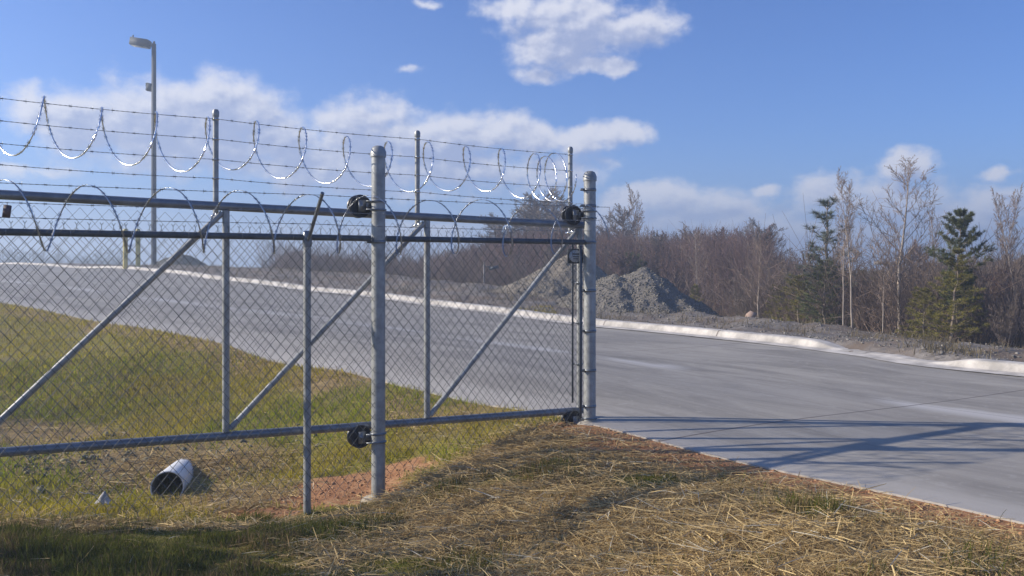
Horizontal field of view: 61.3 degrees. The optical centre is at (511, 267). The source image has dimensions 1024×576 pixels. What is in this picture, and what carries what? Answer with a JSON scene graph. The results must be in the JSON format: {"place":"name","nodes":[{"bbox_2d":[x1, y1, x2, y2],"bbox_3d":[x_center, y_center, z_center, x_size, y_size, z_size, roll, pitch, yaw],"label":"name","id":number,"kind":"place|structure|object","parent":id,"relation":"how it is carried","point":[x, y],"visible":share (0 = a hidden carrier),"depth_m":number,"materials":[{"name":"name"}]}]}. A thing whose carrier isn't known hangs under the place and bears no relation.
{"place":"outdoors","nodes":[
{"label":"outdoors","id":0,"kind":"place"},
{"bbox_2d":[0,346,560,522],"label":"ditch grass","id":1,"kind":"structure","parent":0,"point":[101,508],"depth_m":8.84,"materials":[{"name":"plant"}]},
{"bbox_2d":[0,264,1023,524],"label":"road","id":2,"kind":"structure","parent":0,"point":[950,438],"depth_m":9.42,"materials":[{"name":"asphalt"}]},
{"bbox_2d":[0,262,1023,375],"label":"kerb","id":3,"kind":"structure","parent":2,"relation":"on","point":[1004,367],"depth_m":15.70,"materials":[{"name":"concrete"}]},
{"bbox_2d":[0,263,1023,575],"bbox_3d":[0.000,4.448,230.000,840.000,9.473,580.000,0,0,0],"label":"ground","id":4,"kind":"structure","parent":0,"point":[420,459],"depth_m":7.26,"materials":[{"name":"plant"}]},
{"bbox_2d":[0,241,131,264],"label":"distant treeline","id":5,"kind":"object","parent":4,"relation":"on","point":[57,257],"visible":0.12,"depth_m":153.30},
{"bbox_2d":[80,491,110,508],"bbox_3d":[-2.869,1.620,6.050,0.313,0.119,0.106,0,0,12],"label":"plastic scrap","id":6,"kind":"object","parent":4,"relation":"on","point":[102,497],"visible":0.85,"depth_m":6.03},
{"bbox_2d":[123,229,127,268],"bbox_3d":[-17.893,-0.851,40.000,0.216,1.924,0.216,0,0,0],"label":"bollard","id":7,"kind":"object","parent":4,"relation":"on","point":[125,262],"visible":0.56,"depth_m":39.91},
{"bbox_2d":[136,229,140,266],"bbox_3d":[-17.307,-0.908,40.000,0.216,1.811,0.216,0,0,0],"label":"bollard","id":8,"kind":"object","parent":4,"relation":"on","point":[137,253],"visible":0.5,"depth_m":39.91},
{"bbox_2d":[129,35,156,264],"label":"street lamp","id":9,"kind":"object","parent":4,"relation":"on","point":[141,43],"visible":0.95,"depth_m":46.90,"materials":[{"name":"metal"}]},
{"bbox_2d":[150,458,193,497],"bbox_3d":[-2.964,1.849,7.763,0.248,0.516,2.135,0,0,-15],"label":"drain pipe","id":10,"kind":"object","parent":4,"relation":"on","point":[178,468],"visible":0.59,"depth_m":7.05,"materials":[{"name":"white plastic"}]},
{"bbox_2d":[157,254,205,265],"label":"soil mound","id":11,"kind":"object","parent":4,"relation":"on","point":[189,259],"visible":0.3,"depth_m":50.79,"materials":[{"name":"soil"}]},
{"bbox_2d":[0,424,387,505],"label":"ditch stones","id":12,"kind":"object","parent":4,"relation":"on","point":[40,488],"visible":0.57,"depth_m":7.63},
{"bbox_2d":[0,302,555,409],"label":"bank grass","id":13,"kind":"structure","parent":4,"relation":"on","point":[11,346],"depth_m":12.64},
{"bbox_2d":[0,332,560,508],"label":"ditch straw","id":14,"kind":"object","parent":4,"relation":"on","point":[37,434],"visible":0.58,"depth_m":8.15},
{"bbox_2d":[0,182,607,518],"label":"chain link fence","id":15,"kind":"object","parent":4,"relation":"on","point":[306,237],"visible":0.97,"depth_m":5.98,"materials":[{"name":"metal"}]},
{"bbox_2d":[2,203,11,217],"bbox_3d":[-2.980,-0.339,5.100,0.051,0.092,0.013,0,0,-20],"label":"tag","id":16,"kind":"object","parent":15,"relation":"hanging from","point":[6,213],"visible":0.87,"depth_m":5.10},
{"bbox_2d":[0,179,608,256],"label":"razor wire coil","id":17,"kind":"object","parent":15,"relation":"on","point":[273,237],"visible":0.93,"depth_m":5.81,"materials":[{"name":"metal"}]},
{"bbox_2d":[347,145,385,502],"bbox_3d":[-0.996,0.456,6.364,0.325,2.709,0.354,0,0,-44],"label":"gate post","id":18,"kind":"object","parent":4,"relation":"on","point":[375,207],"visible":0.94,"depth_m":6.31,"materials":[{"name":"metal"}]},
{"bbox_2d":[0,97,583,456],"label":"sliding gate","id":19,"kind":"structure","parent":18,"relation":"attached to","point":[424,218],"depth_m":6.05,"materials":[{"name":"metal"}]},
{"bbox_2d":[0,95,576,201],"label":"razor wire coil","id":20,"kind":"object","parent":19,"relation":"hanging from","point":[156,122],"visible":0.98,"depth_m":6.23,"materials":[{"name":"metal"}]},
{"bbox_2d":[483,262,498,282],"bbox_3d":[-0.713,0.278,29.515,0.534,0.950,0.049,0,0,-3],"label":"marker stake","id":21,"kind":"object","parent":4,"relation":"on","point":[493,267],"visible":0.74,"depth_m":29.48,"materials":[{"name":"grey wood"}]},
{"bbox_2d":[472,212,521,250],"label":"bare tree","id":22,"kind":"object","parent":4,"relation":"on","point":[495,226],"visible":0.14,"depth_m":50.29,"materials":[{"name":"brown plant"}]},
{"bbox_2d":[0,401,1023,575],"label":"straw mulch","id":23,"kind":"object","parent":4,"relation":"on","point":[671,505],"visible":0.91,"depth_m":4.95,"materials":[{"name":"plant"}]},
{"bbox_2d":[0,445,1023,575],"bbox_3d":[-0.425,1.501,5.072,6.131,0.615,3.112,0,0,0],"label":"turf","id":24,"kind":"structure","parent":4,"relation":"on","point":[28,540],"depth_m":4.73,"materials":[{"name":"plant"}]},
{"bbox_2d":[494,199,551,237],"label":"bare tree","id":25,"kind":"object","parent":4,"relation":"on","point":[527,217],"visible":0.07,"depth_m":47.99,"materials":[{"name":"brown plant"}]},
{"bbox_2d":[517,207,560,231],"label":"bare tree","id":26,"kind":"object","parent":4,"relation":"on","point":[541,216],"visible":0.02,"depth_m":52.39,"materials":[{"name":"brown plant"}]},
{"bbox_2d":[275,220,806,320],"bbox_3d":[-1.710,1.405,49.252,19.063,8.478,52.915,0,0,-39],"label":"thicket","id":27,"kind":"object","parent":4,"relation":"on","point":[724,248],"visible":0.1,"depth_m":32.98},
{"bbox_2d":[536,227,552,270],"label":"bare tree","id":28,"kind":"object","parent":4,"relation":"on","point":[545,248],"visible":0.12,"depth_m":38.58,"materials":[{"name":"brown plant"}]},
{"bbox_2d":[509,187,583,265],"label":"bare tree","id":29,"kind":"object","parent":4,"relation":"on","point":[533,214],"visible":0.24,"depth_m":44.34,"materials":[{"name":"brown plant"}]},
{"bbox_2d":[542,248,552,266],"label":"bare tree","id":30,"kind":"object","parent":4,"relation":"on","point":[547,254],"visible":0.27,"depth_m":33.47,"materials":[{"name":"brown plant"}]},
{"bbox_2d":[493,254,607,298],"bbox_3d":[1.600,1.367,26.000,7.200,3.780,6.400,0,0,0],"label":"gravel pile","id":31,"kind":"object","parent":4,"relation":"on","point":[600,273],"visible":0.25,"depth_m":24.66,"materials":[{"name":"gravel"}]},
{"bbox_2d":[542,204,566,251],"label":"bare tree","id":32,"kind":"object","parent":4,"relation":"on","point":[554,227],"visible":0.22,"depth_m":37.97,"materials":[{"name":"brown plant"}]},
{"bbox_2d":[544,244,567,265],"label":"bare tree","id":33,"kind":"object","parent":4,"relation":"on","point":[557,247],"visible":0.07,"depth_m":35.38,"materials":[{"name":"brown plant"}]},
{"bbox_2d":[541,195,583,232],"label":"bare tree","id":34,"kind":"object","parent":4,"relation":"on","point":[565,205],"visible":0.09,"depth_m":54.91,"materials":[{"name":"brown plant"}]},
{"bbox_2d":[107,262,1023,358],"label":"verge weeds","id":35,"kind":"object","parent":4,"relation":"on","point":[948,348],"visible":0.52,"depth_m":16.24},
{"bbox_2d":[119,264,1021,360],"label":"verge gravel","id":36,"kind":"structure","parent":4,"relation":"on","point":[862,342],"depth_m":16.69,"materials":[{"name":"gravel"}]},
{"bbox_2d":[561,171,596,425],"bbox_3d":[0.637,0.300,7.290,0.353,2.230,0.319,0,0,43],"label":"gate post","id":37,"kind":"object","parent":4,"relation":"on","point":[569,215],"visible":0.91,"depth_m":7.23,"materials":[{"name":"metal"}]},
{"bbox_2d":[567,249,582,263],"bbox_3d":[0.533,-0.098,7.261,0.156,0.124,0.012,0,0,-29],"label":"sign","id":38,"kind":"object","parent":37,"relation":"attached to","point":[573,259],"visible":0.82,"depth_m":7.25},
{"bbox_2d":[599,244,613,271],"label":"bare tree","id":39,"kind":"object","parent":4,"relation":"on","point":[605,254],"visible":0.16,"depth_m":35.14,"materials":[{"name":"brown plant"}]},
{"bbox_2d":[603,247,620,275],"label":"bare tree","id":40,"kind":"object","parent":4,"relation":"on","point":[608,252],"visible":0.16,"depth_m":33.30,"materials":[{"name":"brown plant"}]},
{"bbox_2d":[607,247,631,275],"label":"bare tree","id":41,"kind":"object","parent":4,"relation":"on","point":[614,260],"visible":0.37,"depth_m":30.36,"materials":[{"name":"brown plant"}]},
{"bbox_2d":[596,203,643,269],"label":"bare tree","id":42,"kind":"object","parent":4,"relation":"on","point":[622,217],"visible":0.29,"depth_m":41.92,"materials":[{"name":"brown plant"}]},
{"bbox_2d":[219,423,1023,540],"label":"clay clods","id":43,"kind":"object","parent":4,"relation":"on","point":[869,491],"visible":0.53,"depth_m":6.18,"materials":[{"name":"soil"}]},
{"bbox_2d":[608,250,639,274],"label":"bare tree","id":44,"kind":"object","parent":4,"relation":"on","point":[623,263],"visible":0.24,"depth_m":30.46,"materials":[{"name":"brown plant"}]},
{"bbox_2d":[617,236,644,267],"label":"bare tree","id":45,"kind":"object","parent":4,"relation":"on","point":[620,245],"visible":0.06,"depth_m":35.21,"materials":[{"name":"brown plant"}]},
{"bbox_2d":[620,251,648,275],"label":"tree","id":46,"kind":"object","parent":4,"relation":"on","point":[638,265],"visible":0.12,"depth_m":30.89,"materials":[{"name":"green plant"}]},
{"bbox_2d":[624,241,645,272],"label":"bare tree","id":47,"kind":"object","parent":4,"relation":"on","point":[632,247],"visible":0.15,"depth_m":30.95,"materials":[{"name":"brown plant"}]},
{"bbox_2d":[248,190,1023,347],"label":"undergrowth","id":48,"kind":"object","parent":4,"relation":"on","point":[868,313],"visible":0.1,"depth_m":18.72,"materials":[{"name":"plant"}]},
{"bbox_2d":[555,267,723,316],"bbox_3d":[3.300,1.199,22.800,6.200,2.464,4.800,0,0,0],"label":"gravel pile","id":49,"kind":"object","parent":4,"relation":"on","point":[646,289],"visible":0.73,"depth_m":21.49,"materials":[{"name":"gravel"}]},
{"bbox_2d":[626,183,659,269],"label":"bare tree","id":50,"kind":"object","parent":4,"relation":"on","point":[639,218],"visible":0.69,"depth_m":33.70,"materials":[{"name":"brown plant"}]},
{"bbox_2d":[637,238,657,269],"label":"bare tree","id":51,"kind":"object","parent":4,"relation":"on","point":[650,252],"visible":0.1,"depth_m":34.40,"materials":[{"name":"brown plant"}]},
{"bbox_2d":[646,230,669,276],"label":"bare tree","id":52,"kind":"object","parent":4,"relation":"on","point":[655,243],"visible":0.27,"depth_m":34.18,"materials":[{"name":"brown plant"}]},
{"bbox_2d":[652,258,664,277],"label":"bare tree","id":53,"kind":"object","parent":4,"relation":"on","point":[657,271],"visible":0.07,"depth_m":30.74,"materials":[{"name":"brown plant"}]},
{"bbox_2d":[650,230,672,274],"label":"bare tree","id":54,"kind":"object","parent":4,"relation":"on","point":[659,247],"visible":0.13,"depth_m":34.51,"materials":[{"name":"brown plant"}]},
{"bbox_2d":[649,231,688,279],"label":"bare tree","id":55,"kind":"object","parent":4,"relation":"on","point":[651,234],"visible":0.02,"depth_m":35.30,"materials":[{"name":"brown plant"}]},
{"bbox_2d":[660,263,683,290],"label":"bare tree","id":56,"kind":"object","parent":4,"relation":"on","point":[675,273],"visible":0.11,"depth_m":32.20,"materials":[{"name":"brown plant"}]},
{"bbox_2d":[659,258,699,298],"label":"bare tree","id":57,"kind":"object","parent":4,"relation":"on","point":[665,271],"visible":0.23,"depth_m":29.45,"materials":[{"name":"brown plant"}]},
{"bbox_2d":[673,233,688,267],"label":"bare tree","id":58,"kind":"object","parent":4,"relation":"on","point":[681,243],"visible":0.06,"depth_m":36.01,"materials":[{"name":"brown plant"}]},
{"bbox_2d":[674,225,693,253],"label":"bare tree","id":59,"kind":"object","parent":4,"relation":"on","point":[684,233],"visible":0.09,"depth_m":37.91,"materials":[{"name":"brown plant"}]},
{"bbox_2d":[660,221,729,309],"bbox_3d":[5.490,0.461,25.837,1.536,3.831,1.783,0,0,-18],"label":"bare tree","id":60,"kind":"object","parent":4,"relation":"on","point":[696,266],"visible":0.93,"depth_m":26.01,"materials":[{"name":"brown plant"}]},
{"bbox_2d":[689,284,702,301],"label":"pine tree","id":61,"kind":"object","parent":4,"relation":"on","point":[695,297],"visible":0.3,"depth_m":25.00,"materials":[{"name":"green plant"}]},
{"bbox_2d":[678,230,719,298],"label":"bare tree","id":62,"kind":"object","parent":4,"relation":"on","point":[704,254],"visible":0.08,"depth_m":34.48,"materials":[{"name":"brown plant"}]},
{"bbox_2d":[686,252,717,302],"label":"bare tree","id":63,"kind":"object","parent":4,"relation":"on","point":[703,280],"visible":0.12,"depth_m":29.92,"materials":[{"name":"brown plant"}]},
{"bbox_2d":[710,227,731,281],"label":"bare tree","id":64,"kind":"object","parent":4,"relation":"on","point":[718,239],"visible":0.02,"depth_m":36.05,"materials":[{"name":"brown plant"}]},
{"bbox_2d":[716,228,734,314],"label":"bare tree","id":65,"kind":"object","parent":4,"relation":"on","point":[721,239],"visible":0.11,"depth_m":31.27,"materials":[{"name":"brown plant"}]},
{"bbox_2d":[698,224,775,305],"bbox_3d":[8.148,1.379,31.355,3.317,5.961,2.346,0,0,-16],"label":"bare tree","id":66,"kind":"object","parent":4,"relation":"on","point":[771,233],"visible":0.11,"depth_m":31.13,"materials":[{"name":"brown plant"}]},
{"bbox_2d":[729,272,753,316],"bbox_3d":[6.332,1.089,23.810,0.828,1.976,0.897,0,0,44],"label":"bare shrub","id":67,"kind":"object","parent":4,"relation":"on","point":[744,304],"visible":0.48,"depth_m":23.84,"materials":[{"name":"brown plant"}]},
{"bbox_2d":[745,311,756,316],"bbox_3d":[5.040,1.006,18.198,0.233,0.210,0.216,0,0,0],"label":"rock","id":68,"kind":"object","parent":4,"relation":"on","point":[751,314],"visible":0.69,"depth_m":18.14,"materials":[{"name":"stone"}]},
{"bbox_2d":[731,225,771,307],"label":"bare tree","id":69,"kind":"object","parent":4,"relation":"on","point":[760,233],"visible":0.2,"depth_m":28.99,"materials":[{"name":"brown plant"}]},
{"bbox_2d":[744,241,761,293],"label":"bare tree","id":70,"kind":"object","parent":4,"relation":"on","point":[752,257],"visible":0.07,"depth_m":29.09,"materials":[{"name":"brown plant"}]},
{"bbox_2d":[728,237,787,315],"bbox_3d":[6.195,0.344,21.622,1.170,2.335,1.358,0,0,-16],"label":"bare tree","id":71,"kind":"object","parent":4,"relation":"on","point":[759,274],"visible":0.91,"depth_m":21.48,"materials":[{"name":"brown plant"}]},
{"bbox_2d":[747,277,769,317],"bbox_3d":[6.515,1.062,22.771,0.625,1.642,0.677,0,0,21],"label":"bare shrub","id":72,"kind":"object","parent":4,"relation":"on","point":[751,292],"visible":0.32,"depth_m":22.75,"materials":[{"name":"brown plant"}]},
{"bbox_2d":[740,249,789,297],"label":"bare tree","id":73,"kind":"object","parent":4,"relation":"on","point":[780,253],"visible":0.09,"depth_m":27.93,"materials":[{"name":"brown plant"}]},
{"bbox_2d":[740,217,792,253],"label":"bare tree","id":74,"kind":"object","parent":4,"relation":"on","point":[756,226],"visible":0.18,"depth_m":52.19,"materials":[{"name":"brown plant"}]},
{"bbox_2d":[762,284,788,320],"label":"pine tree","id":75,"kind":"object","parent":4,"relation":"on","point":[768,305],"visible":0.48,"depth_m":21.43,"materials":[{"name":"green plant"}]},
{"bbox_2d":[760,255,790,316],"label":"bare tree","id":76,"kind":"object","parent":4,"relation":"on","point":[782,259],"visible":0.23,"depth_m":23.25,"materials":[{"name":"brown plant"}]},
{"bbox_2d":[779,266,804,320],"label":"woodland tree","id":77,"kind":"object","parent":4,"relation":"on","point":[788,269],"visible":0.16,"depth_m":23.23,"materials":[{"name":"brown plant"}]},
{"bbox_2d":[770,273,822,322],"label":"pine tree","id":78,"kind":"object","parent":4,"relation":"on","point":[796,301],"visible":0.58,"depth_m":20.03,"materials":[{"name":"green plant"}]},
{"bbox_2d":[787,249,806,266],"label":"woodland tree","id":79,"kind":"object","parent":4,"relation":"on","point":[796,257],"visible":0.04,"depth_m":35.30,"materials":[{"name":"brown plant"}]},
{"bbox_2d":[791,245,820,320],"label":"pine tree","id":80,"kind":"object","parent":4,"relation":"on","point":[810,271],"visible":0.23,"depth_m":20.99,"materials":[{"name":"green plant"}]},
{"bbox_2d":[782,196,865,315],"bbox_3d":[7.530,0.038,20.537,2.080,3.609,1.521,0,0,-26],"label":"pine tree","id":81,"kind":"object","parent":4,"relation":"on","point":[827,215],"visible":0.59,"depth_m":20.71,"materials":[{"name":"green plant"}]},
{"bbox_2d":[795,259,855,325],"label":"pine tree","id":82,"kind":"object","parent":4,"relation":"on","point":[820,276],"visible":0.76,"depth_m":18.90,"materials":[{"name":"green plant"}]},
{"bbox_2d":[809,280,845,323],"bbox_3d":[7.184,0.866,19.666,0.859,1.395,0.992,0,0,17],"label":"bare shrub","id":83,"kind":"object","parent":4,"relation":"on","point":[825,301],"visible":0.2,"depth_m":19.68,"materials":[{"name":"brown plant"}]},
{"bbox_2d":[832,248,845,292],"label":"woodland tree","id":84,"kind":"object","parent":4,"relation":"on","point":[835,250],"visible":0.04,"depth_m":32.80,"materials":[{"name":"brown plant"}]},
{"bbox_2d":[830,179,857,324],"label":"bare tree","id":85,"kind":"object","parent":4,"relation":"on","point":[843,253],"visible":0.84,"depth_m":17.39,"materials":[{"name":"brown plant"}]},
{"bbox_2d":[833,166,866,327],"bbox_3d":[6.665,-0.377,17.090,0.603,3.374,0.714,0,0,8],"label":"bare tree","id":86,"kind":"object","parent":4,"relation":"on","point":[847,231],"visible":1,"depth_m":17.05,"materials":[{"name":"brown plant"}]},
{"bbox_2d":[846,297,864,327],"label":"bare shrub","id":87,"kind":"object","parent":4,"relation":"on","point":[855,313],"visible":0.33,"depth_m":18.38,"materials":[{"name":"brown plant"}]},
{"bbox_2d":[852,277,876,329],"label":"woodland tree","id":88,"kind":"object","parent":4,"relation":"on","point":[859,292],"visible":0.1,"depth_m":20.30,"materials":[{"name":"brown plant"}]},
{"bbox_2d":[871,248,893,332],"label":"bare tree","id":89,"kind":"object","parent":4,"relation":"on","point":[883,281],"visible":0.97,"depth_m":16.80,"materials":[{"name":"brown plant"}]},
{"bbox_2d":[885,290,904,332],"bbox_3d":[7.934,0.915,17.846,0.525,1.286,0.606,0,0,-6],"label":"bare shrub","id":90,"kind":"object","parent":4,"relation":"on","point":[893,310],"visible":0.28,"depth_m":17.80,"materials":[{"name":"brown plant"}]},
{"bbox_2d":[770,242,1023,311],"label":"thicket","id":91,"kind":"object","parent":4,"relation":"on","point":[1000,267],"visible":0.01,"depth_m":25.10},
{"bbox_2d":[848,154,948,335],"bbox_3d":[7.572,-0.384,17.614,3.002,3.970,2.587,0,0,-23],"label":"bare tree","id":92,"kind":"object","parent":4,"relation":"on","point":[908,167],"visible":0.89,"depth_m":17.46,"materials":[{"name":"grey plant"}]},
{"bbox_2d":[891,244,933,299],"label":"woodland tree","id":93,"kind":"object","parent":4,"relation":"on","point":[906,261],"visible":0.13,"depth_m":21.89,"materials":[{"name":"brown plant"}]},
{"bbox_2d":[909,236,939,267],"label":"woodland tree","id":94,"kind":"object","parent":4,"relation":"on","point":[919,250],"visible":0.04,"depth_m":37.50,"materials":[{"name":"brown plant"}]},
{"bbox_2d":[895,286,955,340],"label":"pine tree","id":95,"kind":"object","parent":4,"relation":"on","point":[922,299],"visible":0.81,"depth_m":15.79,"materials":[{"name":"green plant"}]},
{"bbox_2d":[917,275,944,334],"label":"woodland tree","id":96,"kind":"object","parent":4,"relation":"on","point":[928,301],"visible":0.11,"depth_m":17.83,"materials":[{"name":"brown plant"}]},
{"bbox_2d":[917,205,947,293],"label":"bare tree","id":97,"kind":"object","parent":4,"relation":"on","point":[931,224],"visible":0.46,"depth_m":18.56,"materials":[{"name":"brown plant"}]},
{"bbox_2d":[911,247,993,342],"bbox_3d":[7.781,0.543,15.354,1.564,1.842,1.256,0,0,-29],"label":"pine tree","id":98,"kind":"object","parent":4,"relation":"on","point":[960,276],"visible":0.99,"depth_m":15.31,"materials":[{"name":"green plant"}]},
{"bbox_2d":[924,206,998,342],"bbox_3d":[8.140,0.220,15.668,1.261,2.682,1.242,0,0,33],"label":"pine tree","id":99,"kind":"object","parent":4,"relation":"on","point":[958,223],"visible":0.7,"depth_m":15.56,"materials":[{"name":"green plant"}]},
{"bbox_2d":[964,286,989,342],"bbox_3d":[8.495,0.914,15.756,0.478,1.203,0.518,0,0,39],"label":"bare shrub","id":100,"kind":"object","parent":4,"relation":"on","point":[979,318],"visible":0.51,"depth_m":15.70,"materials":[{"name":"brown plant"}]},
{"bbox_2d":[976,314,994,343],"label":"bare shrub","id":101,"kind":"object","parent":4,"relation":"on","point":[983,333],"visible":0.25,"depth_m":16.42,"materials":[{"name":"brown plant"}]},
{"bbox_2d":[975,265,1018,342],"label":"woodland tree","id":102,"kind":"object","parent":4,"relation":"on","point":[998,292],"visible":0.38,"depth_m":16.40,"materials":[{"name":"brown plant"}]},
{"bbox_2d":[979,301,1023,346],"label":"bare shrub","id":103,"kind":"object","parent":4,"relation":"on","point":[1011,326],"visible":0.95,"depth_m":14.97,"materials":[{"name":"brown plant"}]},
{"bbox_2d":[988,278,1019,346],"bbox_3d":[9.538,0.982,16.349,1.012,1.599,0.876,0,0,-32],"label":"bare shrub","id":104,"kind":"object","parent":4,"relation":"on","point":[1000,301],"visible":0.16,"depth_m":16.28,"materials":[{"name":"brown plant"}]},
{"bbox_2d":[985,182,1023,299],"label":"bare tree","id":105,"kind":"object","parent":4,"relation":"on","point":[1013,220],"visible":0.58,"depth_m":16.95,"materials":[{"name":"brown plant"}]},
{"bbox_2d":[990,186,1023,343],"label":"bare tree","id":106,"kind":"object","parent":4,"relation":"on","point":[1005,238],"visible":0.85,"depth_m":16.19,"materials":[{"name":"brown plant"}]},
{"bbox_2d":[994,287,1019,344],"bbox_3d":[8.540,0.885,14.943,0.390,1.131,0.423,0,0,22],"label":"bare shrub","id":107,"kind":"object","parent":4,"relation":"on","point":[1005,324],"visible":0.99,"depth_m":14.90,"materials":[{"name":"brown plant"}]},
{"bbox_2d":[1008,255,1023,332],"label":"woodland tree","id":108,"kind":"object","parent":4,"relation":"on","point":[1019,274],"visible":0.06,"depth_m":18.67,"materials":[{"name":"brown plant"}]},
{"bbox_2d":[0,0,1023,272],"label":"sky","id":109,"kind":"structure","parent":0,"point":[717,113],"materials":[{"name":"blue"}]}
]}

